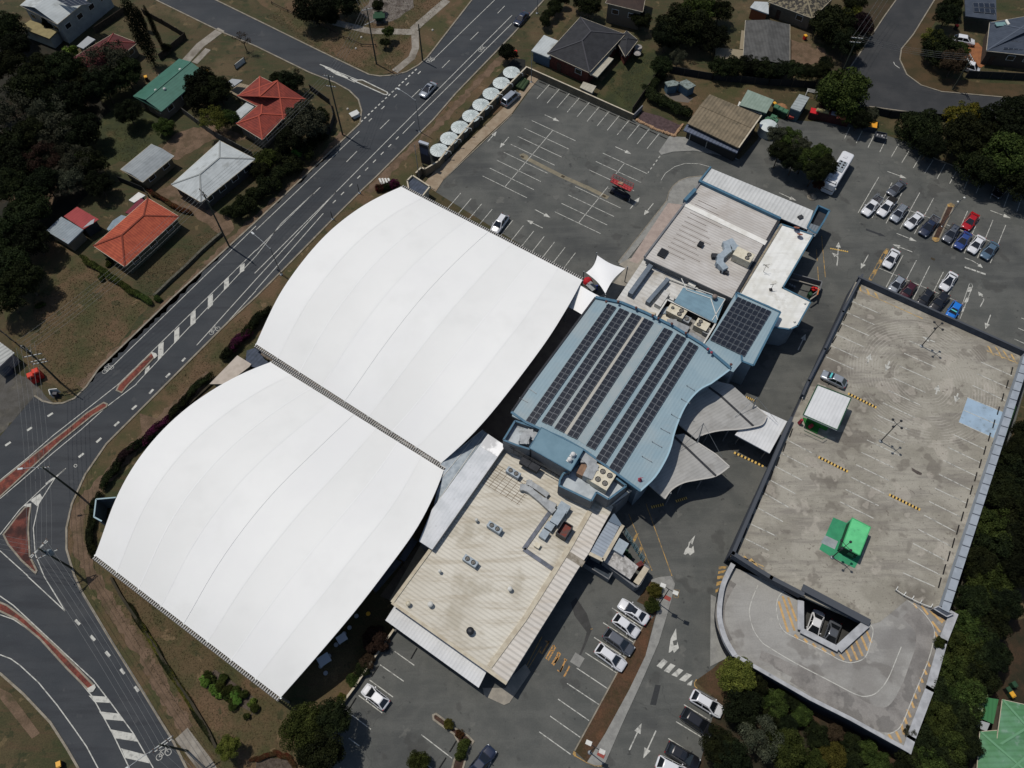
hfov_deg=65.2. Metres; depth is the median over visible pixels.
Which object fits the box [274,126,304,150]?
tree
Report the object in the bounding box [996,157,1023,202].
tree
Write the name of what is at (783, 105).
stump pile
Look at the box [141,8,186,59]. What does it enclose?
fence
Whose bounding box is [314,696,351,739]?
tree
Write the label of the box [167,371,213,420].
hedge
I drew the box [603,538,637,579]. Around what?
loading shelter
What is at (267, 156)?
tree
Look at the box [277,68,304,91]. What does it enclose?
tree
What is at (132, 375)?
brick median
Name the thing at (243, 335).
hedge
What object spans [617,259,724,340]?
wing
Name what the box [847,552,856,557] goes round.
window
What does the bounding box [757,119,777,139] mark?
round tank
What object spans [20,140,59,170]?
tree
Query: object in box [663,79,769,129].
club yard
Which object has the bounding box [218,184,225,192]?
window
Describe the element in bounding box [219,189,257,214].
hedge
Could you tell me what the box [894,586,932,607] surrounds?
guard rail
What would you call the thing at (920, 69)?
corner reserve
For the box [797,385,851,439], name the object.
lift lobby
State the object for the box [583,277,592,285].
tarpaulin heap
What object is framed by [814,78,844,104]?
tree
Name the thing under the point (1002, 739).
house
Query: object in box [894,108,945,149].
tree
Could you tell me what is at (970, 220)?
parked car
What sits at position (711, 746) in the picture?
tree
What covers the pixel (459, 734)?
tree
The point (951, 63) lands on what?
tree
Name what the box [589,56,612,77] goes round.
pergola
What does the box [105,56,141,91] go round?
tree
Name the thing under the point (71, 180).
tree
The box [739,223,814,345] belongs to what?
wing
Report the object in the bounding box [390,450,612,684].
wing
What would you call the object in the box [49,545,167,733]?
power line
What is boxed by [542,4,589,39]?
brick house lawn
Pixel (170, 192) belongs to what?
driveway gravel
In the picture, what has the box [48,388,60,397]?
corner sign
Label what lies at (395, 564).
side awning
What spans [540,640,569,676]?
road lettering
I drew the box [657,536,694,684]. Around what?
white marking
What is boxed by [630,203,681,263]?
pink paving
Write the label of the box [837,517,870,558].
kiosk
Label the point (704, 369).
solar roof building
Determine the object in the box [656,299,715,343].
plant well
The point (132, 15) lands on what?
conifer
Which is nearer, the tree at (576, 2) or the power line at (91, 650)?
the power line at (91, 650)
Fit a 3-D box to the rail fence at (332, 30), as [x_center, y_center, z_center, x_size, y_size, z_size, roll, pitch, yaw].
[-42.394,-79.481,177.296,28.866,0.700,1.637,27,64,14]
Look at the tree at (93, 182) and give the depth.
149.97 m
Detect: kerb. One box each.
[0,0,543,767]
[0,402,107,497]
[0,602,94,692]
[2,504,37,573]
[115,353,154,392]
[355,80,388,95]
[432,713,474,767]
[444,114,1001,750]
[847,0,1002,116]
[932,203,953,242]
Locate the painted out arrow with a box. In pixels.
[866,229,885,236]
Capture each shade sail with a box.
[564,285,605,321]
[583,252,627,296]
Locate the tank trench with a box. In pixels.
[430,58,524,163]
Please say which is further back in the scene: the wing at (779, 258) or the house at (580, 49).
the house at (580, 49)
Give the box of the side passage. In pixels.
[380,543,420,599]
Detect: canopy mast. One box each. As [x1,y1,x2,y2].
[679,423,720,454]
[735,397,777,422]
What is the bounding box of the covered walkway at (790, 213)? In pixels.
[698,166,812,229]
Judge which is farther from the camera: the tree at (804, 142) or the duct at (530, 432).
the tree at (804, 142)
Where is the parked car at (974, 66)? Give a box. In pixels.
[965,61,979,71]
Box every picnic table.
[316,652,331,666]
[336,632,347,644]
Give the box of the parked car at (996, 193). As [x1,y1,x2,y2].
[991,182,1010,198]
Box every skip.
[807,107,818,120]
[816,104,850,126]
[862,121,877,132]
[873,131,886,142]
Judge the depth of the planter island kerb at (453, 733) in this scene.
107.40 m
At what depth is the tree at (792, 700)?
107.76 m
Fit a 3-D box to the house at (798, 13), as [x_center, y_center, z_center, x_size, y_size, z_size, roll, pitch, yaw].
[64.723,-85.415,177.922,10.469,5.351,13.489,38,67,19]
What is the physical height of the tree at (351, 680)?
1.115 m
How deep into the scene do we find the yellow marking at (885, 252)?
120.34 m
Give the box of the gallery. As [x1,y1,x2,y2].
[419,434,503,551]
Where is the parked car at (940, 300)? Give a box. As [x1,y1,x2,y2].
[929,291,950,310]
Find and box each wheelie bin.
[55,760,64,767]
[772,104,779,114]
[776,106,783,116]
[780,108,788,119]
[1002,686,1012,693]
[1006,691,1015,698]
[1008,681,1017,688]
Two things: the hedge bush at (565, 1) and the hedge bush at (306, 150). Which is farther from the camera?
the hedge bush at (565, 1)
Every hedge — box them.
[79,254,152,304]
[85,490,102,558]
[99,414,170,489]
[128,602,215,744]
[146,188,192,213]
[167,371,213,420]
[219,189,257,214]
[219,305,271,359]
[248,749,296,767]
[641,84,692,117]
[649,74,667,89]
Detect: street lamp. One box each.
[251,232,282,275]
[397,88,420,131]
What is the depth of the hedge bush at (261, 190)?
151.22 m
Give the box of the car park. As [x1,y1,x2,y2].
[318,79,1023,767]
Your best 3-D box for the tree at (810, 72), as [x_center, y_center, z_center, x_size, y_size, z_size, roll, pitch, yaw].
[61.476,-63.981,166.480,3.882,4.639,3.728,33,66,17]
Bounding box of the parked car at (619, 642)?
[602,627,634,656]
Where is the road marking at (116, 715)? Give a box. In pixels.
[0,7,898,767]
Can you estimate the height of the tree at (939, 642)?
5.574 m
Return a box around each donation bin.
[26,371,39,383]
[31,367,44,379]
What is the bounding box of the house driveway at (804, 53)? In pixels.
[790,39,828,65]
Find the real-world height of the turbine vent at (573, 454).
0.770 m
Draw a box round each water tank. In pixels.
[2,366,13,375]
[430,143,451,161]
[440,132,460,149]
[451,121,471,138]
[462,110,482,127]
[472,99,492,116]
[483,88,502,104]
[493,77,512,91]
[503,66,522,81]
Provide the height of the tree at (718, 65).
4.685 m
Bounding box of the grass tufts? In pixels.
[33,0,652,767]
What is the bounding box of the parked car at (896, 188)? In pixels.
[886,179,906,196]
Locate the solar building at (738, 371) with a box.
[705,292,780,384]
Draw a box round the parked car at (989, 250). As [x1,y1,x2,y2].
[980,240,999,260]
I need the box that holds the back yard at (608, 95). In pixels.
[597,41,657,112]
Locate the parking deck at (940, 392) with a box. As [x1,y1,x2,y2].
[723,274,1023,625]
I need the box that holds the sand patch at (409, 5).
[360,0,413,23]
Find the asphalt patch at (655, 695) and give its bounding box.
[650,685,660,704]
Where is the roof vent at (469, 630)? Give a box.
[466,627,473,634]
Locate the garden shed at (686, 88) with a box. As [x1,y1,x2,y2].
[677,79,695,96]
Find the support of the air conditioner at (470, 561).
on the wing at (493, 612)
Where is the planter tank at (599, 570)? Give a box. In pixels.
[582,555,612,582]
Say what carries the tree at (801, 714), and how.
on the embankment
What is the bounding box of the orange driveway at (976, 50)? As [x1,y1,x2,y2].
[968,43,985,66]
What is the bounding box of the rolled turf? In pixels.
[515,77,529,90]
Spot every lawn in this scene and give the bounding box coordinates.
[3,240,152,396]
[200,669,259,720]
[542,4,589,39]
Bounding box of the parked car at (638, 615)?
[617,598,650,625]
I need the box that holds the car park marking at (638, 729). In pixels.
[348,85,1023,767]
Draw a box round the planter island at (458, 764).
[434,715,471,767]
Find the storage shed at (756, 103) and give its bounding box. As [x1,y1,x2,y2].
[738,90,773,121]
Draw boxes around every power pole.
[17,466,79,495]
[19,344,60,382]
[28,538,71,568]
[126,735,187,767]
[199,188,229,246]
[322,74,342,134]
[361,7,376,64]
[418,24,422,60]
[843,36,863,68]
[952,53,974,89]
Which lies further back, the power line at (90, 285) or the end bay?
the end bay
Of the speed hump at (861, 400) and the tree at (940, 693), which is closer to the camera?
the tree at (940, 693)
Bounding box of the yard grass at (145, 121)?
[81,97,174,168]
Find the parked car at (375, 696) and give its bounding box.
[361,683,389,710]
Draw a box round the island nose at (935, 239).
[573,203,954,765]
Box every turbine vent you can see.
[566,457,572,463]
[569,452,576,458]
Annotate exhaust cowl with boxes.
[555,520,572,540]
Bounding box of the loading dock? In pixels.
[588,513,623,563]
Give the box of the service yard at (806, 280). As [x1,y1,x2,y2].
[790,273,821,299]
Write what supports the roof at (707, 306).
on the wing at (650, 288)
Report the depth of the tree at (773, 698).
107.39 m
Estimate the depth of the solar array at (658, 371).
122.29 m
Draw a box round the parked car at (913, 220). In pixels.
[903,211,924,229]
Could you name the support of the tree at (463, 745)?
on the planter island at (458, 764)
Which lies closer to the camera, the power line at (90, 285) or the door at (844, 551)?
the door at (844, 551)
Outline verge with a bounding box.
[68,55,528,767]
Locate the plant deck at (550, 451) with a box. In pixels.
[503,420,626,508]
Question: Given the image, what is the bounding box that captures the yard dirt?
[162,124,247,159]
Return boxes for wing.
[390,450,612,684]
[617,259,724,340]
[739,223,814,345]
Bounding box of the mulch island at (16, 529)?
[4,507,34,570]
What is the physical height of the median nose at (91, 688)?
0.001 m
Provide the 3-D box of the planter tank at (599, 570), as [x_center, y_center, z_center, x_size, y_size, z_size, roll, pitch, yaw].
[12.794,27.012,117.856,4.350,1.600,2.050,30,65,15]
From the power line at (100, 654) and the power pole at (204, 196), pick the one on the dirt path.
the power pole at (204, 196)
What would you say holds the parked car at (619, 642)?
on the car park
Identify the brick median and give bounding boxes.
[0,403,105,494]
[0,604,91,687]
[117,354,152,391]
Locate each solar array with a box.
[58,0,89,6]
[526,304,615,423]
[541,308,628,424]
[554,313,640,431]
[567,318,653,438]
[586,328,672,449]
[596,334,685,463]
[609,341,697,472]
[710,297,770,356]
[973,3,995,15]
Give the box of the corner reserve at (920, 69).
[901,0,1023,96]
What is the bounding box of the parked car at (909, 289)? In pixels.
[900,281,917,297]
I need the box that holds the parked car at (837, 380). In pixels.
[820,370,847,388]
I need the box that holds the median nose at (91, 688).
[24,352,156,691]
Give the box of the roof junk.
[816,108,828,113]
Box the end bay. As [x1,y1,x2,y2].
[805,205,829,250]
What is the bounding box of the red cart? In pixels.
[636,561,643,569]
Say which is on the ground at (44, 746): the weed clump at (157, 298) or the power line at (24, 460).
the weed clump at (157, 298)
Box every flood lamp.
[585,740,604,754]
[659,583,678,605]
[830,539,851,558]
[879,418,902,442]
[920,321,943,347]
[941,197,965,226]
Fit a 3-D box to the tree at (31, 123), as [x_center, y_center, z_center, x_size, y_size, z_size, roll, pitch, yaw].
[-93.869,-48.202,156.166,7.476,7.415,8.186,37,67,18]
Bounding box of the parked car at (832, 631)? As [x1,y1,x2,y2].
[823,618,841,644]
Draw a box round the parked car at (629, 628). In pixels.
[611,612,640,638]
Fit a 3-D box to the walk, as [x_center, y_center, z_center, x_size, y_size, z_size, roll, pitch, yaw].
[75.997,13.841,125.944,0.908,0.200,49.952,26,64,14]
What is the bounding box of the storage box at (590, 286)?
[586,281,595,291]
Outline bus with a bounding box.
[820,151,853,194]
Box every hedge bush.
[225,204,248,217]
[235,194,257,210]
[245,184,270,199]
[256,174,282,191]
[270,162,295,184]
[281,153,304,173]
[293,142,314,161]
[539,12,550,26]
[541,5,556,16]
[547,0,562,12]
[558,0,569,4]
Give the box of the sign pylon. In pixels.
[418,140,430,165]
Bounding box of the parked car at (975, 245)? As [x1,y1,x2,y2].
[966,234,985,254]
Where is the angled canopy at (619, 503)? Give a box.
[609,488,631,515]
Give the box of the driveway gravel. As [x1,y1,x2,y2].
[157,184,233,236]
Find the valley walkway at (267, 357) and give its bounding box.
[260,349,443,469]
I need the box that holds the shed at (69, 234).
[46,207,101,250]
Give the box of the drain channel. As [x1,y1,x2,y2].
[520,153,608,198]
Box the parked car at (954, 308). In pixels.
[945,300,962,317]
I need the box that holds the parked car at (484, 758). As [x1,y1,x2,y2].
[468,744,496,767]
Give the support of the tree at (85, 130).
on the yard grass at (145, 121)
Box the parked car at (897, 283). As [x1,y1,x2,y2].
[888,275,905,291]
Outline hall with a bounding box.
[644,180,780,315]
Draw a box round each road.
[0,0,541,767]
[848,0,1013,113]
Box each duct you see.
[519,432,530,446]
[520,483,555,514]
[524,428,536,440]
[526,480,549,497]
[545,498,556,507]
[576,463,586,478]
[579,452,598,480]
[658,314,669,320]
[660,306,668,314]
[667,318,689,331]
[688,332,704,341]
[711,253,717,258]
[715,238,738,272]
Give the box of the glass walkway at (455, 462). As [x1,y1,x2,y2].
[434,430,487,505]
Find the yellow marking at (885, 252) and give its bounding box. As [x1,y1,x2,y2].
[526,236,888,667]
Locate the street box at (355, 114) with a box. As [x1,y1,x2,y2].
[349,110,359,118]
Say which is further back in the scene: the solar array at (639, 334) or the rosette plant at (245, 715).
the solar array at (639, 334)
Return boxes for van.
[500,90,520,106]
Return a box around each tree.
[0,10,29,40]
[0,32,30,55]
[0,49,25,79]
[0,85,33,128]
[0,125,34,160]
[0,140,44,181]
[0,167,27,200]
[0,210,27,250]
[0,244,31,279]
[0,277,26,313]
[1,260,46,295]
[2,64,54,105]
[2,185,51,222]
[9,218,52,255]
[11,115,47,151]
[19,52,55,82]
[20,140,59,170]
[23,165,59,200]
[25,92,65,121]
[31,113,77,151]
[38,78,88,118]
[41,18,53,27]
[41,145,67,167]
[44,50,85,81]
[55,166,85,195]
[58,110,101,147]
[58,144,95,173]
[62,45,78,54]
[73,146,110,172]
[80,39,131,72]
[81,64,124,103]
[81,170,115,196]
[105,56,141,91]
[113,98,144,124]
[152,117,175,135]
[161,43,171,53]
[182,66,227,109]
[198,105,230,133]
[200,75,233,105]
[215,734,241,761]
[218,109,239,129]
[232,31,252,50]
[248,160,268,179]
[253,148,278,169]
[268,71,280,81]
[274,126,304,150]
[274,146,290,162]
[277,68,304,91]
[278,701,324,752]
[284,99,327,138]
[291,147,302,157]
[292,0,333,25]
[294,725,345,767]
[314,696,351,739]
[317,106,329,127]
[330,0,359,17]
[337,692,346,702]
[346,673,358,687]
[353,661,370,678]
[358,652,375,669]
[362,625,390,653]
[372,0,383,11]
[374,182,383,192]
[379,38,390,46]
[381,25,393,40]
[382,182,390,190]
[388,178,399,188]
[406,749,430,767]
[444,718,453,729]
[454,738,470,760]
[455,728,464,738]
[497,43,517,62]
[573,0,580,9]
[578,0,601,18]
[630,11,652,30]
[643,596,660,612]
[646,582,662,598]
[649,56,672,75]
[651,21,679,52]
[655,2,708,46]
[669,48,687,66]
[681,0,718,21]
[695,17,730,53]
[698,722,735,763]
[707,55,732,76]
[711,0,734,23]
[713,737,752,767]
[715,656,756,693]
[721,686,765,733]
[723,55,747,76]
[737,714,784,763]
[738,54,761,75]
[741,674,768,700]
[752,56,776,78]
[760,688,788,717]
[762,705,781,728]
[765,727,807,767]
[766,124,786,141]
[766,140,792,167]
[769,59,792,78]
[777,714,797,731]
[780,126,802,147]
[780,147,808,175]
[781,689,800,709]
[787,59,805,79]
[789,134,812,149]
[790,701,813,726]
[792,146,818,173]
[797,63,817,80]
[800,747,827,767]
[802,158,827,186]
[803,720,830,749]
[809,4,857,45]
[809,142,832,160]
[812,61,831,80]
[812,178,824,192]
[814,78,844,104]
[816,153,838,175]
[817,66,873,124]
[817,740,847,767]
[818,55,833,69]
[826,723,844,741]
[832,27,866,58]
[839,732,862,756]
[841,752,866,767]
[842,0,868,9]
[843,5,862,15]
[849,11,874,36]
[849,109,871,130]
[857,738,883,766]
[865,107,879,121]
[866,752,893,767]
[890,750,924,767]
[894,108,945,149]
[902,724,916,735]
[905,745,948,767]
[914,723,948,759]
[915,133,949,159]
[920,27,944,46]
[920,29,963,69]
[924,700,958,736]
[931,675,969,717]
[931,745,968,767]
[932,2,962,28]
[933,636,945,648]
[934,725,971,765]
[937,654,980,694]
[939,48,969,76]
[942,0,963,6]
[942,100,987,126]
[943,112,1000,165]
[944,630,985,673]
[944,700,982,736]
[946,676,988,721]
[952,146,1002,187]
[952,609,990,646]
[953,584,992,619]
[957,41,971,54]
[957,649,1002,695]
[960,728,986,759]
[964,546,1000,580]
[964,562,1013,604]
[969,625,1007,667]
[972,532,1020,579]
[973,598,1012,639]
[974,129,1023,180]
[974,506,1016,547]
[975,100,1023,149]
[980,638,1013,672]
[984,470,1023,507]
[985,487,1023,532]
[988,587,1023,619]
[995,94,1023,122]
[995,443,1023,482]
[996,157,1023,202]
[998,550,1023,588]
[1003,435,1023,461]
[1003,517,1023,554]
[1009,419,1023,443]
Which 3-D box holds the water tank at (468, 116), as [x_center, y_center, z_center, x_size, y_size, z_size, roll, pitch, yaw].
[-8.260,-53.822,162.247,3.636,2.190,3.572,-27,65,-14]
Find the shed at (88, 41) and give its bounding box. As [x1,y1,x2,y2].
[77,36,95,50]
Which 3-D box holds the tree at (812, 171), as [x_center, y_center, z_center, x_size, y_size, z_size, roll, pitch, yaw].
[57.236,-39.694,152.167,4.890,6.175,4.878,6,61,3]
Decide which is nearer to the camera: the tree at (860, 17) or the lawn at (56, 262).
the lawn at (56, 262)
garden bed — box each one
[575,582,767,761]
[639,111,680,133]
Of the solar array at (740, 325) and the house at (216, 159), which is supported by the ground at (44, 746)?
the house at (216, 159)
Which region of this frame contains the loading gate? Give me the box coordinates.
[624,529,644,561]
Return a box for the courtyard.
[467,307,580,442]
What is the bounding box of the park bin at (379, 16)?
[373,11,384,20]
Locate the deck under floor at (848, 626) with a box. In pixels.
[732,560,951,643]
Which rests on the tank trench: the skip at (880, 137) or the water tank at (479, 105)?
the water tank at (479, 105)
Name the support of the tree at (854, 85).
on the ground at (44, 746)
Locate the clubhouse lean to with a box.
[246,348,268,368]
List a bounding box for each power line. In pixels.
[12,353,26,537]
[16,348,31,539]
[17,221,163,340]
[21,350,36,544]
[22,224,165,341]
[25,345,41,547]
[26,229,165,343]
[28,207,193,346]
[29,204,201,350]
[30,347,46,546]
[30,555,148,748]
[34,343,51,544]
[37,556,154,746]
[40,551,159,743]
[44,547,163,738]
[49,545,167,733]
[203,75,326,190]
[206,79,326,191]
[208,84,325,193]
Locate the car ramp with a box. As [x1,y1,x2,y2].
[714,563,958,753]
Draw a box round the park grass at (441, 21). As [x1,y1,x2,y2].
[257,0,470,74]
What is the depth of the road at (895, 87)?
170.44 m
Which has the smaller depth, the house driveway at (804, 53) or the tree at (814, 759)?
the tree at (814, 759)
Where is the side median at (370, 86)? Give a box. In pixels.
[357,80,386,93]
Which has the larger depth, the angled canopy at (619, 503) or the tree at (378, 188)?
the tree at (378, 188)
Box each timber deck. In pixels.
[230,83,248,100]
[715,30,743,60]
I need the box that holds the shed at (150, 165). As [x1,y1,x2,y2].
[121,144,174,187]
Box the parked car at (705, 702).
[689,689,723,717]
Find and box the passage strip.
[390,545,425,602]
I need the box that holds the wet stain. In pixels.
[571,598,591,654]
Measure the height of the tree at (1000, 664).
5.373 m
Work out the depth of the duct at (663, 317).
134.05 m
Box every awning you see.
[107,215,125,230]
[125,198,143,213]
[129,192,144,203]
[372,559,401,592]
[385,606,486,688]
[399,538,417,562]
[580,82,595,94]
[683,125,738,153]
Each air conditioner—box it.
[462,554,478,568]
[486,521,502,534]
[505,466,520,479]
[519,456,531,468]
[528,460,540,473]
[534,542,540,549]
[539,528,549,540]
[544,521,554,532]
[550,506,566,527]
[557,501,570,515]
[590,465,615,493]
[666,303,686,322]
[681,315,691,325]
[692,318,709,333]
[701,329,709,336]
[731,247,754,267]
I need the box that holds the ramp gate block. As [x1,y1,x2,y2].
[930,606,953,617]
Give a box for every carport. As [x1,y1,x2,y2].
[21,20,62,47]
[231,102,255,122]
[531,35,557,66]
[964,0,996,20]
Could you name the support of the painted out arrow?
on the car park
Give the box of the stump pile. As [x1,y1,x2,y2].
[777,103,787,108]
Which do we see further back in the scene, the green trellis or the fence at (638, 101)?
the fence at (638, 101)
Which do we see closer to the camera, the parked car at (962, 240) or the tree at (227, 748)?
the tree at (227, 748)
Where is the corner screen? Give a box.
[93,497,115,525]
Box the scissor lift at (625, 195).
[608,174,633,201]
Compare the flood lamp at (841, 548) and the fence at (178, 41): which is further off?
the fence at (178, 41)
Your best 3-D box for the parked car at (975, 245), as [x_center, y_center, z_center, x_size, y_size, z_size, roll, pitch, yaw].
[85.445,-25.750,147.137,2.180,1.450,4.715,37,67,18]
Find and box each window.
[64,21,71,29]
[76,12,83,20]
[87,2,94,10]
[132,255,140,264]
[148,174,155,181]
[149,240,157,248]
[162,163,169,169]
[166,225,173,233]
[167,103,173,111]
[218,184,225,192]
[231,175,238,182]
[243,164,249,172]
[575,68,581,74]
[611,9,618,14]
[795,14,802,21]
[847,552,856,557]
[1005,55,1015,60]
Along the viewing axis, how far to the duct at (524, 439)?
119.17 m
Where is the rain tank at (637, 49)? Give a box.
[633,44,641,55]
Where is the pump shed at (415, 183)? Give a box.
[406,174,430,197]
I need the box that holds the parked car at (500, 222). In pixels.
[490,213,508,233]
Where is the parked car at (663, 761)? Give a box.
[654,755,685,767]
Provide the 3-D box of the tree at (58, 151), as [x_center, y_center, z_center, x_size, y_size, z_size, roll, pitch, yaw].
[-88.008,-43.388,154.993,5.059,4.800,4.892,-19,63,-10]
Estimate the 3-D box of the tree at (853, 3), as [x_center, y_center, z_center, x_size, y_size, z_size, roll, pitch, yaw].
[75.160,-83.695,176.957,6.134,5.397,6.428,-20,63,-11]
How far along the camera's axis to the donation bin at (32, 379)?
132.48 m
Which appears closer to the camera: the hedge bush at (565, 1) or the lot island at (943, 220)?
the lot island at (943, 220)
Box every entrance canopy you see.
[649,434,729,504]
[678,381,766,444]
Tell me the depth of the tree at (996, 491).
119.66 m
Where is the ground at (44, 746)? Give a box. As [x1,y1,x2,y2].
[0,0,1023,767]
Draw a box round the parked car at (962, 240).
[953,230,972,250]
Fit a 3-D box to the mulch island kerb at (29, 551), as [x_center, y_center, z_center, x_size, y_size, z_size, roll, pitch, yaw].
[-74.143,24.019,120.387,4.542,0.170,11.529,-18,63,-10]
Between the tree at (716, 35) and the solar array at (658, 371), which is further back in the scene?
the tree at (716, 35)
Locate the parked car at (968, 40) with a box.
[952,34,974,46]
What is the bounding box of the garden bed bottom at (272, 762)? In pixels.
[256,758,291,767]
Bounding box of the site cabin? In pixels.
[787,94,809,121]
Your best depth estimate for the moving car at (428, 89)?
166.32 m
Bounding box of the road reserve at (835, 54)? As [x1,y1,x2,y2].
[828,0,894,74]
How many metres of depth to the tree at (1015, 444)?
122.86 m
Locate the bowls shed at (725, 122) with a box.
[686,94,761,160]
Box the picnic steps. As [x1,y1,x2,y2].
[378,178,389,183]
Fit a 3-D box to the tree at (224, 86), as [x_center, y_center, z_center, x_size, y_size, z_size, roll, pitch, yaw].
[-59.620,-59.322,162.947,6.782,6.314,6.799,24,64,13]
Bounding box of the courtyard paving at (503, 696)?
[483,258,643,704]
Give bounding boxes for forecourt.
[0,372,51,433]
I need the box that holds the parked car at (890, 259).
[882,248,900,268]
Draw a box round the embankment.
[699,618,1023,767]
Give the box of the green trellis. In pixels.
[1005,406,1016,437]
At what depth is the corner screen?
120.64 m
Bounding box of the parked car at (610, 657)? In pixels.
[594,642,626,671]
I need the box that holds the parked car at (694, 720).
[679,706,711,736]
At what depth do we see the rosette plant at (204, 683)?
110.13 m
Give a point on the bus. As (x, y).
(832, 181)
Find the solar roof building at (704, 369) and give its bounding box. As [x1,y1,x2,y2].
[510,296,731,504]
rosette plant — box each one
[200,679,210,687]
[203,670,211,678]
[208,684,215,692]
[209,675,215,682]
[215,682,224,691]
[215,693,221,698]
[220,673,228,683]
[220,686,229,696]
[223,694,229,700]
[224,684,232,692]
[228,703,237,710]
[230,690,239,699]
[231,685,240,693]
[232,696,241,705]
[239,689,248,697]
[243,713,250,719]
[250,697,256,704]
[250,703,259,712]
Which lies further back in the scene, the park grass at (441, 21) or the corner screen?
the park grass at (441, 21)
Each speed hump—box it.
[651,503,663,507]
[676,497,686,501]
[734,452,763,466]
[818,456,847,471]
[848,393,876,408]
[889,494,919,510]
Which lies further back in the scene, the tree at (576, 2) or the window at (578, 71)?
the tree at (576, 2)
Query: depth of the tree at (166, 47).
171.72 m
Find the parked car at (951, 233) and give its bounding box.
[941,223,960,243]
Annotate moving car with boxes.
[419,81,436,97]
[513,11,529,25]
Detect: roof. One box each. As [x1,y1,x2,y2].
[229,79,242,87]
[674,278,724,323]
[735,410,786,458]
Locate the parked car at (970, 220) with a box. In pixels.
[961,211,979,230]
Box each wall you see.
[110,577,216,748]
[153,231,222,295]
[165,357,245,426]
[344,629,394,703]
[415,66,526,177]
[527,66,633,120]
[601,562,649,591]
[633,105,642,118]
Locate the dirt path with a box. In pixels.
[0,56,504,737]
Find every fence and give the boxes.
[0,330,30,354]
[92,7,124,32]
[116,176,149,198]
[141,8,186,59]
[181,107,253,157]
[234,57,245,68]
[271,1,375,45]
[309,85,334,134]
[632,73,657,112]
[669,66,817,87]
[875,106,950,120]
[965,70,1023,79]
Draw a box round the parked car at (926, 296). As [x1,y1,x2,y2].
[917,288,934,304]
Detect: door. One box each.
[557,62,560,71]
[775,10,780,18]
[839,548,849,555]
[986,56,995,64]
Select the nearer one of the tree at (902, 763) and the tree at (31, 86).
the tree at (902, 763)
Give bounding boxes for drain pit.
[570,652,584,666]
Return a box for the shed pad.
[665,92,692,102]
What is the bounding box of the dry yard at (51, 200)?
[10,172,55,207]
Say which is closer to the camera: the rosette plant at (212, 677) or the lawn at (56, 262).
the rosette plant at (212, 677)
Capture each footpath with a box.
[158,0,449,767]
[425,75,537,191]
[587,136,738,766]
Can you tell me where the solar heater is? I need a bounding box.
[995,19,1010,26]
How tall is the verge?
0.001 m
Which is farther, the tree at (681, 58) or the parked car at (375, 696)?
the tree at (681, 58)
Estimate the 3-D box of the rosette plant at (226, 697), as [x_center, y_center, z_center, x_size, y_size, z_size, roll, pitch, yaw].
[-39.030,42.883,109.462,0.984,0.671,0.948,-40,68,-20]
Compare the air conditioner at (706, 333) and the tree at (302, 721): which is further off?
the air conditioner at (706, 333)
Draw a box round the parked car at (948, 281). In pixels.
[938,270,958,291]
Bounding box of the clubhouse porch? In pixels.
[210,355,251,386]
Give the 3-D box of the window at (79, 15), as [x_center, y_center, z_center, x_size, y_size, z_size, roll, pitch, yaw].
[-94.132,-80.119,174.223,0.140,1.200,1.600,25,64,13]
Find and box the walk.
[952,380,1023,610]
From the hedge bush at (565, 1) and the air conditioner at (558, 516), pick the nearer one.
the air conditioner at (558, 516)
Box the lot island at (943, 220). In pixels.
[934,207,952,237]
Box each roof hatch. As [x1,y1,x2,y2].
[657,248,668,258]
[697,241,703,247]
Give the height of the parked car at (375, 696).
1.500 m
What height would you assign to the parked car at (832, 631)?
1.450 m
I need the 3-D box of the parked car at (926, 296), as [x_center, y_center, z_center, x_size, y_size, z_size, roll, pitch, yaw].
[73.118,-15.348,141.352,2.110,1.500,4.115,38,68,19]
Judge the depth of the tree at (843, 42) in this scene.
168.05 m
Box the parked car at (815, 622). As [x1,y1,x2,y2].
[806,608,824,635]
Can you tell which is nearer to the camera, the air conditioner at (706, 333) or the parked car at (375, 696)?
the parked car at (375, 696)
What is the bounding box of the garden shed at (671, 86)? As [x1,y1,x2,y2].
[664,80,678,93]
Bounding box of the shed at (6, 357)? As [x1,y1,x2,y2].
[0,342,20,376]
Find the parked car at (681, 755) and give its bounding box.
[664,741,700,767]
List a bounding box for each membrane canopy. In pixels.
[92,360,444,702]
[254,185,583,468]
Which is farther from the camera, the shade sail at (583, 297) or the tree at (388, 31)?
the tree at (388, 31)
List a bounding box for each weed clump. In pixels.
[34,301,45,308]
[97,273,104,281]
[105,258,112,266]
[153,294,162,301]
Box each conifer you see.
[119,0,157,65]
[136,6,147,29]
[143,5,162,45]
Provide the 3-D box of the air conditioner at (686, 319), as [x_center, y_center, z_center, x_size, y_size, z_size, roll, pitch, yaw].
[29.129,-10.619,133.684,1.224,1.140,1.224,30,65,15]
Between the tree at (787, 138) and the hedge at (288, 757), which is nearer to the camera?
the hedge at (288, 757)
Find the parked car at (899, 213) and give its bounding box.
[889,203,908,222]
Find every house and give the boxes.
[20,0,113,43]
[73,33,139,80]
[93,198,180,273]
[133,59,198,119]
[171,140,254,209]
[236,76,305,148]
[547,17,637,82]
[605,0,644,29]
[743,20,789,73]
[749,1,768,19]
[768,0,831,29]
[969,696,1023,767]
[980,16,1023,68]

